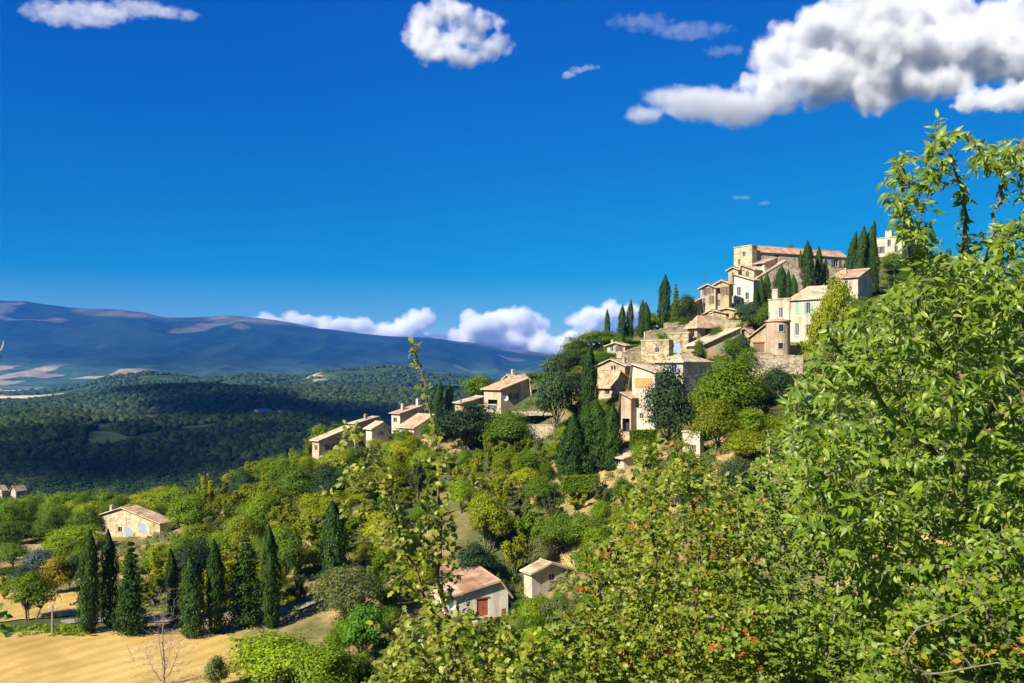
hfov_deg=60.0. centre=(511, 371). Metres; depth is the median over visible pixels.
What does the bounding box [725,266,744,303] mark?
slim house
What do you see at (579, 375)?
oak tree
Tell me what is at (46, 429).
oak wood
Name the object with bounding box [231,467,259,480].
broadleaf tree
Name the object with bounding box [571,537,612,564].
oak tree
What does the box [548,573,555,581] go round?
window
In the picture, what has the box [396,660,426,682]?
shrub
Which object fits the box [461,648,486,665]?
shrub
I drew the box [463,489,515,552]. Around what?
broadleaf tree
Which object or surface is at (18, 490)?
distant house
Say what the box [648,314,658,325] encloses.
broadleaf tree
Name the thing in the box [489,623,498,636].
shrub
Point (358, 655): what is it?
shrub
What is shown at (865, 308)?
broadleaf tree
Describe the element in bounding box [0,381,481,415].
wooded hillside
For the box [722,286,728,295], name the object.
window
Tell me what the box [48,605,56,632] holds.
cross
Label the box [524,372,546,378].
broadleaf tree
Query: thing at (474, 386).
broadleaf tree
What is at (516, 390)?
villa
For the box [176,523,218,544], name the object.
broadleaf tree
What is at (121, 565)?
broadleaf tree
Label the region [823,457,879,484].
oak tree
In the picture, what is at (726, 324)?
retaining wall
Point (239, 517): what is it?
oak tree
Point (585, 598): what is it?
shrub
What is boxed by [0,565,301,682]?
verge grass
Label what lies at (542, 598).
shrub
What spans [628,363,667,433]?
tower wing
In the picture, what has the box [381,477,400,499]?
broadleaf tree
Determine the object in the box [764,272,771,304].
cypress tree
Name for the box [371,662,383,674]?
shrub
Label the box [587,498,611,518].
broadleaf tree
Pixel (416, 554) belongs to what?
broadleaf tree
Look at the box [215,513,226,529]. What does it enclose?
broadleaf tree
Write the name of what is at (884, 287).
oak tree
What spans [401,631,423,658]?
shrub
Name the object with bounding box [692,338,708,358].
shrub
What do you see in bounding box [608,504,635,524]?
broadleaf tree
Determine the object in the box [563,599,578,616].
shrub
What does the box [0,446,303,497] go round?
oak wood edge
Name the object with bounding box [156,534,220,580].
oak tree
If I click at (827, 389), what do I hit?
oak tree
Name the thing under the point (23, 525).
broadleaf tree
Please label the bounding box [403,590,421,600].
broadleaf tree
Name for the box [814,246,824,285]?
cypress tree
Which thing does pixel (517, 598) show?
shrub
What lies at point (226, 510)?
broadleaf tree
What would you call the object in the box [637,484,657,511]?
broadleaf tree
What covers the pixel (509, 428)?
oak tree
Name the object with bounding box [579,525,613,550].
broadleaf tree
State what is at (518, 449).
broadleaf tree
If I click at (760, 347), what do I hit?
door
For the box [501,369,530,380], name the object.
village house
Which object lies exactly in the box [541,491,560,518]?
broadleaf tree
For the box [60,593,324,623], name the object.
lane
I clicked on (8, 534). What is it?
oak tree
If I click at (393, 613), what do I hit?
shrub
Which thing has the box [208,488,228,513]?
broadleaf tree
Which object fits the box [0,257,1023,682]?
ground
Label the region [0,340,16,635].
hanging sprig
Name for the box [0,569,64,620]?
broadleaf tree
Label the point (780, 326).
window
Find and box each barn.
[15,544,45,558]
[253,408,273,413]
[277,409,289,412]
[755,259,816,294]
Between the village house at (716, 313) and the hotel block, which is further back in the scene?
the hotel block
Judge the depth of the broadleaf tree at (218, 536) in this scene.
133.55 m
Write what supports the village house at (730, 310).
on the ground at (314, 623)
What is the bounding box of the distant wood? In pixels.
[0,364,500,395]
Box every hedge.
[559,474,600,493]
[628,429,657,449]
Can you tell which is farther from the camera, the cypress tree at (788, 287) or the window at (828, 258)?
the window at (828, 258)
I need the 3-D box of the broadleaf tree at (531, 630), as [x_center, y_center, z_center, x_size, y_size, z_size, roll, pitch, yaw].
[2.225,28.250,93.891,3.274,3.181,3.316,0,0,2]
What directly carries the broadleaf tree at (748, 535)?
on the ground at (314, 623)
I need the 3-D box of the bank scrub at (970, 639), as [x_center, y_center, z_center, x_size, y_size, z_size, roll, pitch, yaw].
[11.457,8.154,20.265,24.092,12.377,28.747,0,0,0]
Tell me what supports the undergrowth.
on the ground at (314, 623)
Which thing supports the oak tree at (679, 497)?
on the ground at (314, 623)
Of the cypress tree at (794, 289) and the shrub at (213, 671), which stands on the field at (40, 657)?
the shrub at (213, 671)
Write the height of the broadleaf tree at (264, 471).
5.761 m
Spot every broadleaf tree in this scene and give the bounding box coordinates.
[0,497,43,523]
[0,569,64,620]
[0,574,11,598]
[4,520,42,543]
[16,547,52,572]
[20,494,50,511]
[35,501,60,520]
[36,533,81,561]
[42,522,105,543]
[44,491,80,504]
[60,499,80,510]
[62,554,83,589]
[64,517,89,527]
[67,544,100,576]
[71,501,107,518]
[72,503,86,512]
[100,495,127,512]
[115,552,135,574]
[128,494,145,506]
[131,487,167,506]
[134,555,156,577]
[139,575,166,604]
[141,498,156,508]
[142,542,168,557]
[143,500,167,513]
[143,551,167,575]
[144,540,154,550]
[145,568,170,593]
[151,484,172,490]
[153,486,190,506]
[158,484,185,508]
[160,535,199,560]
[163,491,221,530]
[167,531,181,542]
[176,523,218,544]
[180,488,195,501]
[191,485,208,507]
[195,473,212,502]
[200,510,214,525]
[202,516,218,528]
[202,566,235,594]
[204,529,239,548]
[206,517,221,530]
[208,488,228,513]
[208,506,220,519]
[210,487,217,498]
[213,476,235,498]
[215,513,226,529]
[216,494,240,513]
[216,517,229,532]
[217,505,236,520]
[218,538,234,556]
[220,626,312,682]
[221,549,238,583]
[223,469,233,481]
[223,514,261,546]
[226,482,258,508]
[229,558,260,585]
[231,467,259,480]
[237,482,255,496]
[237,534,257,550]
[239,490,280,523]
[242,478,296,518]
[244,461,263,480]
[248,470,263,486]
[253,507,272,541]
[256,456,275,472]
[258,563,292,592]
[259,471,275,484]
[262,462,283,481]
[267,508,303,536]
[270,456,298,469]
[273,497,303,525]
[282,637,368,682]
[285,574,312,600]
[288,448,301,458]
[291,547,309,570]
[293,490,327,523]
[294,515,325,546]
[296,455,315,463]
[297,456,316,472]
[303,421,330,447]
[303,438,311,457]
[304,540,319,551]
[304,545,324,570]
[312,459,321,470]
[314,449,357,468]
[316,490,358,519]
[325,421,346,431]
[329,535,352,557]
[334,619,345,632]
[339,516,358,542]
[340,447,365,463]
[344,471,377,507]
[350,542,372,560]
[353,510,411,539]
[354,499,389,534]
[355,445,375,462]
[359,530,409,564]
[364,438,383,454]
[366,547,394,585]
[371,453,382,475]
[371,491,388,506]
[371,492,379,504]
[372,458,410,486]
[372,567,406,608]
[373,666,397,682]
[377,444,391,457]
[381,441,392,458]
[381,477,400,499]
[383,449,397,461]
[383,648,410,663]
[385,439,416,463]
[387,603,403,614]
[389,561,412,585]
[391,442,420,461]
[393,486,418,509]
[394,428,416,441]
[400,555,442,583]
[403,436,423,452]
[403,458,426,498]
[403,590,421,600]
[405,465,413,483]
[409,517,425,547]
[410,446,436,472]
[412,550,430,563]
[413,499,427,508]
[417,489,433,506]
[420,440,430,450]
[426,470,442,491]
[427,653,445,666]
[432,498,441,516]
[433,630,467,651]
[441,476,476,513]
[444,451,457,465]
[445,456,453,475]
[447,475,456,490]
[451,462,470,480]
[456,451,473,471]
[460,374,496,395]
[462,625,482,648]
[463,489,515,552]
[465,488,488,518]
[469,454,484,474]
[469,467,477,486]
[470,480,485,498]
[471,467,510,496]
[473,448,482,459]
[482,432,498,466]
[491,441,517,467]
[491,453,513,473]
[493,476,517,503]
[496,498,509,528]
[501,531,528,574]
[504,490,529,517]
[506,466,551,491]
[509,447,545,473]
[509,500,540,550]
[511,442,524,454]
[514,614,526,622]
[519,432,535,446]
[520,624,544,645]
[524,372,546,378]
[525,535,556,564]
[532,436,548,453]
[536,360,570,367]
[539,441,551,462]
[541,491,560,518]
[545,440,558,460]
[554,426,566,437]
[562,512,604,541]
[565,399,581,418]
[565,493,587,510]
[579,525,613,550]
[579,547,622,585]
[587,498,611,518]
[589,478,612,502]
[590,398,609,412]
[598,517,612,535]
[601,586,609,595]
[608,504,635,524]
[617,517,649,550]
[618,511,631,531]
[618,511,646,544]
[619,484,642,510]
[627,438,664,467]
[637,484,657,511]
[638,553,683,579]
[644,498,669,520]
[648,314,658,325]
[668,448,712,478]
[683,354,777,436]
[685,397,744,451]
[689,538,726,568]
[713,454,756,475]
[717,337,744,361]
[720,428,769,461]
[722,499,796,560]
[728,406,776,433]
[759,413,816,436]
[761,431,789,461]
[768,405,789,418]
[770,403,785,418]
[777,460,803,486]
[780,489,828,533]
[799,298,842,374]
[813,393,838,413]
[815,435,851,452]
[816,270,860,360]
[844,299,893,352]
[919,265,956,295]
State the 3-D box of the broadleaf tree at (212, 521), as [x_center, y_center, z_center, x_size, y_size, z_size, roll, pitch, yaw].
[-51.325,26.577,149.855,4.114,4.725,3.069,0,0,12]
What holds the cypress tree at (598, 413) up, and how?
on the ground at (314, 623)
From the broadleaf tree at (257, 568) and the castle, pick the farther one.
the castle
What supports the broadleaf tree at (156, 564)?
on the ground at (314, 623)
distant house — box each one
[0,484,8,498]
[9,484,26,498]
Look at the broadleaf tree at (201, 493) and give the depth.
174.80 m
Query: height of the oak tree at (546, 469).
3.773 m
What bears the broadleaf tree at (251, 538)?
on the ground at (314, 623)
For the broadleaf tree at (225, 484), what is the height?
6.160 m
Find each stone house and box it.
[640,339,672,362]
[669,332,693,355]
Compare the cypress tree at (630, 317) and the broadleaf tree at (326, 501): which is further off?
the cypress tree at (630, 317)
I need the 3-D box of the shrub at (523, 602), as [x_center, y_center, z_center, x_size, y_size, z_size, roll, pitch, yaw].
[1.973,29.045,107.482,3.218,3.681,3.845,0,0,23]
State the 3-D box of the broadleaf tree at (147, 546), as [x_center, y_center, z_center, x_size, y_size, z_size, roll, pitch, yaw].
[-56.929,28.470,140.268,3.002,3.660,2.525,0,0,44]
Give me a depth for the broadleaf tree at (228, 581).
112.66 m
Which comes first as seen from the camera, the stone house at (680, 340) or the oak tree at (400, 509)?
the oak tree at (400, 509)
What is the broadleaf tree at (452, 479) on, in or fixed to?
on the ground at (314, 623)
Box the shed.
[612,448,636,471]
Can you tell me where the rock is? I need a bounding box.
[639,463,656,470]
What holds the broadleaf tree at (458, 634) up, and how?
on the ground at (314, 623)
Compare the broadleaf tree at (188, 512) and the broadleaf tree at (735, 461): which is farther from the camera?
the broadleaf tree at (188, 512)
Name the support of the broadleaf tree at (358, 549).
on the ground at (314, 623)
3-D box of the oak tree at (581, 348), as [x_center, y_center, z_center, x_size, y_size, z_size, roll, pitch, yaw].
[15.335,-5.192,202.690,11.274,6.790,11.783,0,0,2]
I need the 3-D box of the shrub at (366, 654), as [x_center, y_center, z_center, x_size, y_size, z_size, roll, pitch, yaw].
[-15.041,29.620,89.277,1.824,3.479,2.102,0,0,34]
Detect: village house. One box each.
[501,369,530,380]
[597,357,630,379]
[597,370,628,398]
[604,339,632,357]
[668,298,703,320]
[683,315,727,340]
[683,327,741,359]
[698,276,719,311]
[700,309,728,317]
[709,307,736,318]
[713,279,734,309]
[741,327,754,343]
[747,323,765,351]
[768,289,791,319]
[786,284,852,342]
[830,268,874,298]
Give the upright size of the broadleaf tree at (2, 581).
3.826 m
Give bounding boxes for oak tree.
[0,500,34,522]
[0,519,27,545]
[0,541,38,566]
[0,566,18,573]
[5,563,36,582]
[18,526,46,539]
[28,507,67,540]
[31,501,74,521]
[50,509,73,527]
[68,504,104,527]
[74,490,98,504]
[91,487,118,502]
[118,494,136,505]
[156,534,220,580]
[175,542,209,567]
[184,475,205,493]
[205,475,226,488]
[221,513,258,542]
[227,465,259,492]
[233,503,250,515]
[249,533,263,558]
[255,522,308,562]
[258,523,311,578]
[262,457,305,498]
[274,452,287,464]
[274,463,320,504]
[290,454,302,465]
[305,466,347,497]
[307,561,394,619]
[310,461,340,478]
[335,460,370,481]
[349,465,376,488]
[356,556,375,569]
[386,502,406,517]
[389,525,421,552]
[407,499,435,521]
[413,418,458,436]
[421,399,501,449]
[423,469,438,480]
[449,539,505,571]
[472,406,536,444]
[516,475,560,505]
[525,353,580,439]
[529,510,581,554]
[538,462,556,477]
[547,350,581,363]
[554,335,595,355]
[558,356,571,370]
[565,329,627,347]
[569,372,591,396]
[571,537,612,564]
[595,350,611,362]
[608,473,636,504]
[615,332,623,341]
[620,340,640,343]
[626,528,676,580]
[636,353,701,457]
[643,577,679,611]
[668,464,716,510]
[678,292,699,318]
[697,490,729,526]
[706,325,722,337]
[713,462,762,495]
[732,299,762,326]
[734,332,754,350]
[750,386,785,419]
[751,305,769,325]
[753,364,802,395]
[765,388,823,415]
[767,412,812,429]
[808,409,828,438]
[815,382,866,403]
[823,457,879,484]
[875,283,909,296]
[880,251,906,274]
[883,270,912,284]
[885,255,929,273]
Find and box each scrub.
[432,430,1021,682]
[463,275,965,586]
[494,599,1023,682]
[875,252,1017,594]
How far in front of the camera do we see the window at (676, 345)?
172.53 m
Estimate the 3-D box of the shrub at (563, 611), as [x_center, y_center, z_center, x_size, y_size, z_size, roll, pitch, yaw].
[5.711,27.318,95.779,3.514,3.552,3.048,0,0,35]
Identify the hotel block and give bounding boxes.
[877,230,914,257]
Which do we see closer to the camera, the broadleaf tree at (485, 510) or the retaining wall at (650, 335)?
the broadleaf tree at (485, 510)
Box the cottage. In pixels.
[426,559,513,617]
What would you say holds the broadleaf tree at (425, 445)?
on the ground at (314, 623)
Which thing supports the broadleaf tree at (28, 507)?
on the ground at (314, 623)
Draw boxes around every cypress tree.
[69,529,106,631]
[98,528,120,626]
[164,548,180,622]
[176,556,211,638]
[204,538,229,633]
[256,523,283,628]
[316,500,352,582]
[431,380,444,417]
[443,383,455,417]
[553,429,573,482]
[557,414,587,475]
[570,403,598,474]
[577,346,600,419]
[582,399,614,469]
[598,404,629,470]
[604,309,610,347]
[616,304,627,338]
[626,299,634,337]
[637,300,644,337]
[642,301,651,331]
[656,274,672,327]
[753,287,758,305]
[757,275,764,306]
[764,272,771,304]
[770,265,787,297]
[784,269,791,297]
[790,274,798,295]
[798,249,802,269]
[799,240,817,288]
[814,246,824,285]
[821,257,829,284]
[841,231,857,269]
[851,225,868,268]
[860,220,879,268]
[867,232,881,295]
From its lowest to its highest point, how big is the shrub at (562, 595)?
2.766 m
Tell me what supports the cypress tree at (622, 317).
on the ground at (314, 623)
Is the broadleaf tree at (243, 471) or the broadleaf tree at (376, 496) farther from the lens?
the broadleaf tree at (243, 471)
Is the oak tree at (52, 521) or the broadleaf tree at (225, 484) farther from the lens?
the broadleaf tree at (225, 484)
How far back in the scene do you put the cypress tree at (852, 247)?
199.05 m
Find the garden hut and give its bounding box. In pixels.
[519,558,572,597]
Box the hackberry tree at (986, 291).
[775,109,1023,682]
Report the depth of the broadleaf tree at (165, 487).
209.20 m
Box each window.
[124,527,130,535]
[139,523,145,531]
[325,444,334,449]
[509,393,518,398]
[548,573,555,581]
[616,345,622,351]
[668,363,678,371]
[673,343,679,353]
[700,367,705,372]
[705,288,710,294]
[709,296,713,304]
[717,287,721,294]
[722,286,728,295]
[737,287,740,295]
[778,324,783,331]
[778,342,783,348]
[779,308,782,317]
[794,301,798,313]
[795,323,798,335]
[803,302,812,313]
[826,256,832,263]
[831,259,840,266]
[878,246,884,253]
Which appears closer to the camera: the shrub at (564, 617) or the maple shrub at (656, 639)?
the maple shrub at (656, 639)
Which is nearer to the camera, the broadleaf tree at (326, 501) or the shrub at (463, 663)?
the shrub at (463, 663)
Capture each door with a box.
[477,598,487,615]
[754,343,763,351]
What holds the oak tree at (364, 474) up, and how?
on the ground at (314, 623)
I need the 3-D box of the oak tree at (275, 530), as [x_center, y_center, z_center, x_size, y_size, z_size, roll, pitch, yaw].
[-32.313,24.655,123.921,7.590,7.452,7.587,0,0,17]
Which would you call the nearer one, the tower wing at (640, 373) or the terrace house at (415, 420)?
the tower wing at (640, 373)
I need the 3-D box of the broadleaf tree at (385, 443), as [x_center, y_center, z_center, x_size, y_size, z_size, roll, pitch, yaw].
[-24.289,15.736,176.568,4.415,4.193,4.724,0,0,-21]
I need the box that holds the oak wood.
[0,406,390,463]
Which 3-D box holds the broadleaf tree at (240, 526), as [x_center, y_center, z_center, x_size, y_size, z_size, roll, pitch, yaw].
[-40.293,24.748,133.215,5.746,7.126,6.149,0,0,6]
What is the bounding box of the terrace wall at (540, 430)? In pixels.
[527,424,555,442]
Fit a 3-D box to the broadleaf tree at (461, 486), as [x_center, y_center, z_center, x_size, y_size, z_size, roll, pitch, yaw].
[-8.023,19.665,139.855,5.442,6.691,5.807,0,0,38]
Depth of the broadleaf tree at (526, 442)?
161.17 m
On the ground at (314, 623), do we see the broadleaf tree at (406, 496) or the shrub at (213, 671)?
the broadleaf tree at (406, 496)
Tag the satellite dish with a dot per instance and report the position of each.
(452, 606)
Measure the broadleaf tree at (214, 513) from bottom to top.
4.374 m
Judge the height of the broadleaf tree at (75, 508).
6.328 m
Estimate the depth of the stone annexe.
201.12 m
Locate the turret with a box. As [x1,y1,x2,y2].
[765,318,791,354]
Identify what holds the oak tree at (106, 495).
on the ground at (314, 623)
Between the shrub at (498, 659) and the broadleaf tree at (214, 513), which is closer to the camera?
the shrub at (498, 659)
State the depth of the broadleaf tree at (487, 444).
157.95 m
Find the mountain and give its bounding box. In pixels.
[0,301,556,386]
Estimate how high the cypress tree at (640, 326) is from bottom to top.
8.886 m
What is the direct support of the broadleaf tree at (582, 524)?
on the ground at (314, 623)
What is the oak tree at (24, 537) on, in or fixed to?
on the ground at (314, 623)
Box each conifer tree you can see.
[106,541,154,636]
[221,531,267,629]
[668,284,681,322]
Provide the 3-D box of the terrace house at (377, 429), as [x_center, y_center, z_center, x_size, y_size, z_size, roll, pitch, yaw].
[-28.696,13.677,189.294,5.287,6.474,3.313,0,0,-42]
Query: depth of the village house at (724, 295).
189.81 m
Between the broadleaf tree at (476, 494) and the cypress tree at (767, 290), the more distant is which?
the cypress tree at (767, 290)
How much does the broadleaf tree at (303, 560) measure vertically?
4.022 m
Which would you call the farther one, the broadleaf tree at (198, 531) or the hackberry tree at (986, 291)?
the broadleaf tree at (198, 531)
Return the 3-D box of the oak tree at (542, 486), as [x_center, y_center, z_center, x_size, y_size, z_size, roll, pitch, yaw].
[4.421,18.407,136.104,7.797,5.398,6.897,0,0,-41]
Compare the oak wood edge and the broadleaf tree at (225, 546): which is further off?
the oak wood edge
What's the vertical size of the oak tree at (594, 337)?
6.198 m
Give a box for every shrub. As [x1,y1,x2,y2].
[38,551,75,590]
[201,655,234,682]
[320,628,341,644]
[326,666,351,680]
[334,599,352,615]
[335,596,393,652]
[344,652,376,673]
[349,656,375,682]
[360,649,369,656]
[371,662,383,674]
[375,626,395,646]
[380,606,401,627]
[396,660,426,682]
[398,617,418,632]
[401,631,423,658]
[418,624,430,642]
[434,661,449,682]
[442,645,467,656]
[454,655,470,670]
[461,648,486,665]
[473,621,489,635]
[474,665,484,681]
[477,635,486,643]
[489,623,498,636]
[494,656,506,664]
[509,620,526,640]
[509,623,525,643]
[511,593,526,608]
[517,597,539,615]
[518,598,545,617]
[520,616,543,629]
[524,431,763,682]
[531,593,548,604]
[534,632,554,648]
[540,597,574,620]
[545,615,583,633]
[551,592,571,602]
[551,608,573,622]
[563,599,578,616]
[569,585,591,603]
[575,594,596,605]
[597,592,630,623]
[603,584,630,601]
[655,328,668,339]
[675,317,688,325]
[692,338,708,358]
[701,425,950,682]
[735,345,758,363]
[850,525,1023,682]
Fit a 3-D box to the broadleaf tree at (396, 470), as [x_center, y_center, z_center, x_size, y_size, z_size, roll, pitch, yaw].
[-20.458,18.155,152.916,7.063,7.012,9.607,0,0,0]
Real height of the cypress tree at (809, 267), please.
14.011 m
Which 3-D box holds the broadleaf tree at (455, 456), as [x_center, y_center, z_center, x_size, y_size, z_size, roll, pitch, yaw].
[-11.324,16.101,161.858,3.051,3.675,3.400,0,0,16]
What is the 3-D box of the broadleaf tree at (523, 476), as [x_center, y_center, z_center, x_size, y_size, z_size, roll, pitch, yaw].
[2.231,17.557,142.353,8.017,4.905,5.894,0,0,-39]
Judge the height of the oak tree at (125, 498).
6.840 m
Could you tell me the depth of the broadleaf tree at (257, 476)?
178.61 m
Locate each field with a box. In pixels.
[0,590,83,621]
[0,631,247,682]
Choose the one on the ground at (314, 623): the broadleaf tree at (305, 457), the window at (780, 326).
the broadleaf tree at (305, 457)
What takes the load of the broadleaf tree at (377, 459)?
on the ground at (314, 623)
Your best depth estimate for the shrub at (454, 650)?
91.35 m
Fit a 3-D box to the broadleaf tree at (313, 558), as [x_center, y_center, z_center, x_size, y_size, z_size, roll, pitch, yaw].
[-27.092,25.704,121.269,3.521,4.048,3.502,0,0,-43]
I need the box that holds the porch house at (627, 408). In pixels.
[618,391,638,439]
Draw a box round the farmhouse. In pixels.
[95,504,171,536]
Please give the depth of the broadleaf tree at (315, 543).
124.74 m
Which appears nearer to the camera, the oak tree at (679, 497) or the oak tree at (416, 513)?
the oak tree at (679, 497)
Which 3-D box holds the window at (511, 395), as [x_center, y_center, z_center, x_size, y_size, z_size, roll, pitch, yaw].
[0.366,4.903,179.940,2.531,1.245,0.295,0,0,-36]
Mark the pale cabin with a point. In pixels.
(696, 443)
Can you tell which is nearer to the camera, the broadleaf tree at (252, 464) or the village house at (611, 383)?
the village house at (611, 383)
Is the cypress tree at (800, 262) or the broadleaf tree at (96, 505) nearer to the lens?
the broadleaf tree at (96, 505)
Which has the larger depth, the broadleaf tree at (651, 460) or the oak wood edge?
the oak wood edge
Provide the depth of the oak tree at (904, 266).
210.83 m
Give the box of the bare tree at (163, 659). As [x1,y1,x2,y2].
[123,588,199,682]
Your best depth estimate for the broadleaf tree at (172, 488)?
192.87 m
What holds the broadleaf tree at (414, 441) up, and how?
on the ground at (314, 623)
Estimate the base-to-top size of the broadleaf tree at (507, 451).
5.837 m
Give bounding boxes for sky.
[0,0,1023,354]
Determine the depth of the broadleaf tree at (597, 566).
104.42 m
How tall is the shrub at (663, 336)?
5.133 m
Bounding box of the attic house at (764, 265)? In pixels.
[751,257,778,272]
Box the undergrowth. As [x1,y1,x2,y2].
[115,422,762,630]
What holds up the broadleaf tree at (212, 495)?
on the ground at (314, 623)
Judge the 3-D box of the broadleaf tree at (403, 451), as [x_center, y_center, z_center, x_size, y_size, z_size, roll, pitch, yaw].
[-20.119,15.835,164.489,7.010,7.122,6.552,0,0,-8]
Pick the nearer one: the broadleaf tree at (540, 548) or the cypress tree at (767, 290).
the broadleaf tree at (540, 548)
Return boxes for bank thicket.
[498,569,1022,680]
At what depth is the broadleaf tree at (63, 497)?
196.46 m
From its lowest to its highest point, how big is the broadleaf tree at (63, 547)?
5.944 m
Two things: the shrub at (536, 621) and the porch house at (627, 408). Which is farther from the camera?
the porch house at (627, 408)
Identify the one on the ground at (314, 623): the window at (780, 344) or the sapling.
the sapling
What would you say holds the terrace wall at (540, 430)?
on the ground at (314, 623)
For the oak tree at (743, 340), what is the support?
on the ground at (314, 623)
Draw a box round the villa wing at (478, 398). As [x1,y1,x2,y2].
[452,395,483,411]
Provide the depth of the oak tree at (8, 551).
139.79 m
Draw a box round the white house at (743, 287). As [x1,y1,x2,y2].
[732,274,764,306]
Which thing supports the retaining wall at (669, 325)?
on the ground at (314, 623)
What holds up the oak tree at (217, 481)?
on the ground at (314, 623)
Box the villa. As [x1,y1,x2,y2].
[480,369,531,413]
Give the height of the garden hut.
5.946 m
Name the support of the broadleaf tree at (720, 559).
on the ground at (314, 623)
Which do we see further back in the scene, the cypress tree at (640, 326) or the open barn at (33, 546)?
the cypress tree at (640, 326)
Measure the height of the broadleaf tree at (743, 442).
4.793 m
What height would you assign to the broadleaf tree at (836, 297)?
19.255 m
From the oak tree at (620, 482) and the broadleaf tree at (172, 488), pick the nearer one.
the oak tree at (620, 482)
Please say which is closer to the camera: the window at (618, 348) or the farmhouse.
the farmhouse
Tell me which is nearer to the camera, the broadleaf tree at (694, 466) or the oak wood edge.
the broadleaf tree at (694, 466)
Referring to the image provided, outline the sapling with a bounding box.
[319,337,558,682]
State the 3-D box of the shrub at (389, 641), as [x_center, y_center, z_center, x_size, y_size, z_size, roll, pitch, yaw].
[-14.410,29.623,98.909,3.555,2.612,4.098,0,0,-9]
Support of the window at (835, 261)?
in the castle
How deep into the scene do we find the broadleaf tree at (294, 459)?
180.31 m
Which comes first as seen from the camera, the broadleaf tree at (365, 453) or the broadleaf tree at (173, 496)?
the broadleaf tree at (365, 453)
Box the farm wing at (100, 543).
[71,531,105,545]
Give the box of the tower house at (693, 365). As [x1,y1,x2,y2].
[651,354,714,406]
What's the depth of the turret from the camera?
152.29 m
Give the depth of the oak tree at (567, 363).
187.37 m
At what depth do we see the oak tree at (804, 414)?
121.42 m
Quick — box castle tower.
[733,245,757,267]
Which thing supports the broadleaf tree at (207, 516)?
on the ground at (314, 623)
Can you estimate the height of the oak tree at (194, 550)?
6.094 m
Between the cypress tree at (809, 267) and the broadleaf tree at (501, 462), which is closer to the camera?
the broadleaf tree at (501, 462)
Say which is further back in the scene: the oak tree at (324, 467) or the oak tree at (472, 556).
the oak tree at (324, 467)
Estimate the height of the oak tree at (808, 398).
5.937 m
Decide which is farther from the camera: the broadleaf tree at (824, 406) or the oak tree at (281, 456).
the oak tree at (281, 456)
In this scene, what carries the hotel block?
on the ground at (314, 623)
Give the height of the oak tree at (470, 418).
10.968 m
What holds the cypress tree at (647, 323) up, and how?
on the ground at (314, 623)
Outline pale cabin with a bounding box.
[681,430,703,457]
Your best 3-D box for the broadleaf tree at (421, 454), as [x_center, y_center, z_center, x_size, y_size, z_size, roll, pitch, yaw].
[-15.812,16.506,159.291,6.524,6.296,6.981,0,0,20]
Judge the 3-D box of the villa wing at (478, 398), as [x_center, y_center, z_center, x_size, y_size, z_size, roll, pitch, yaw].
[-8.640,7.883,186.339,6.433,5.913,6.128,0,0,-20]
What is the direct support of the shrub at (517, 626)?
on the ground at (314, 623)
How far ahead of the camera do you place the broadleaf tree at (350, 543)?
120.81 m
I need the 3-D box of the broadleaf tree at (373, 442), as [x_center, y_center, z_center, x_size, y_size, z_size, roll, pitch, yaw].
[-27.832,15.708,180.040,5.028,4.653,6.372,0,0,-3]
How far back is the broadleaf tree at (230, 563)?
120.88 m
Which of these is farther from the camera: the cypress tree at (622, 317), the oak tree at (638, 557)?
the cypress tree at (622, 317)
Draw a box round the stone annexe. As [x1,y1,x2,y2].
[740,265,762,277]
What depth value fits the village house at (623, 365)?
169.84 m
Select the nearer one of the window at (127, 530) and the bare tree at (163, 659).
the bare tree at (163, 659)
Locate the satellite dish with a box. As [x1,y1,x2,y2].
[449,603,455,609]
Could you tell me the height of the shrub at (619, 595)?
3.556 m
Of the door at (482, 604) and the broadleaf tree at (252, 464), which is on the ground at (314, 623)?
the broadleaf tree at (252, 464)
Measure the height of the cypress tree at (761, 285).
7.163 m
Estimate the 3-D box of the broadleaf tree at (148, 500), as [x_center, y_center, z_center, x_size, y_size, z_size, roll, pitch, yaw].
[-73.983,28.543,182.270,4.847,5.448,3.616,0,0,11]
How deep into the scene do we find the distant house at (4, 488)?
342.99 m
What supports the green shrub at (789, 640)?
on the ground at (314, 623)
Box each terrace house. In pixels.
[309,425,354,461]
[348,414,381,446]
[363,421,391,446]
[389,398,424,440]
[396,413,435,439]
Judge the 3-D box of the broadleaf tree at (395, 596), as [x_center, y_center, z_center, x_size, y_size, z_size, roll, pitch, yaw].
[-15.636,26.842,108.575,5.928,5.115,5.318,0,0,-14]
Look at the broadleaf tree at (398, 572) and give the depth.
114.89 m
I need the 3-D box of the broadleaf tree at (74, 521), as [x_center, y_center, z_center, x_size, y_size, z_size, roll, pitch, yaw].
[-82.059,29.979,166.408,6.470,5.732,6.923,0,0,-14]
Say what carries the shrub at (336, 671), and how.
on the ground at (314, 623)
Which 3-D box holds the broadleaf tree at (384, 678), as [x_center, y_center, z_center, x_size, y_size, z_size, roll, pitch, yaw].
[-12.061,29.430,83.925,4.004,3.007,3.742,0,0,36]
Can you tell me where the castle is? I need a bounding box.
[757,246,846,283]
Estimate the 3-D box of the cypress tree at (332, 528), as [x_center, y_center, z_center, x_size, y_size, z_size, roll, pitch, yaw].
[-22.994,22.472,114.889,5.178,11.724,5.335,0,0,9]
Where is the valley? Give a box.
[0,367,497,524]
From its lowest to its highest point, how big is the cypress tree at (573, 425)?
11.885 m
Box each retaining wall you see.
[621,345,640,362]
[644,324,686,339]
[664,321,688,327]
[689,320,740,328]
[748,352,802,373]
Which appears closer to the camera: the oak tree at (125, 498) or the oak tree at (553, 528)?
the oak tree at (553, 528)
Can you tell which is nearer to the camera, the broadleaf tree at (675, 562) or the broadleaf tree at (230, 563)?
the broadleaf tree at (675, 562)
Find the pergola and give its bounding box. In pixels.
[513,411,551,417]

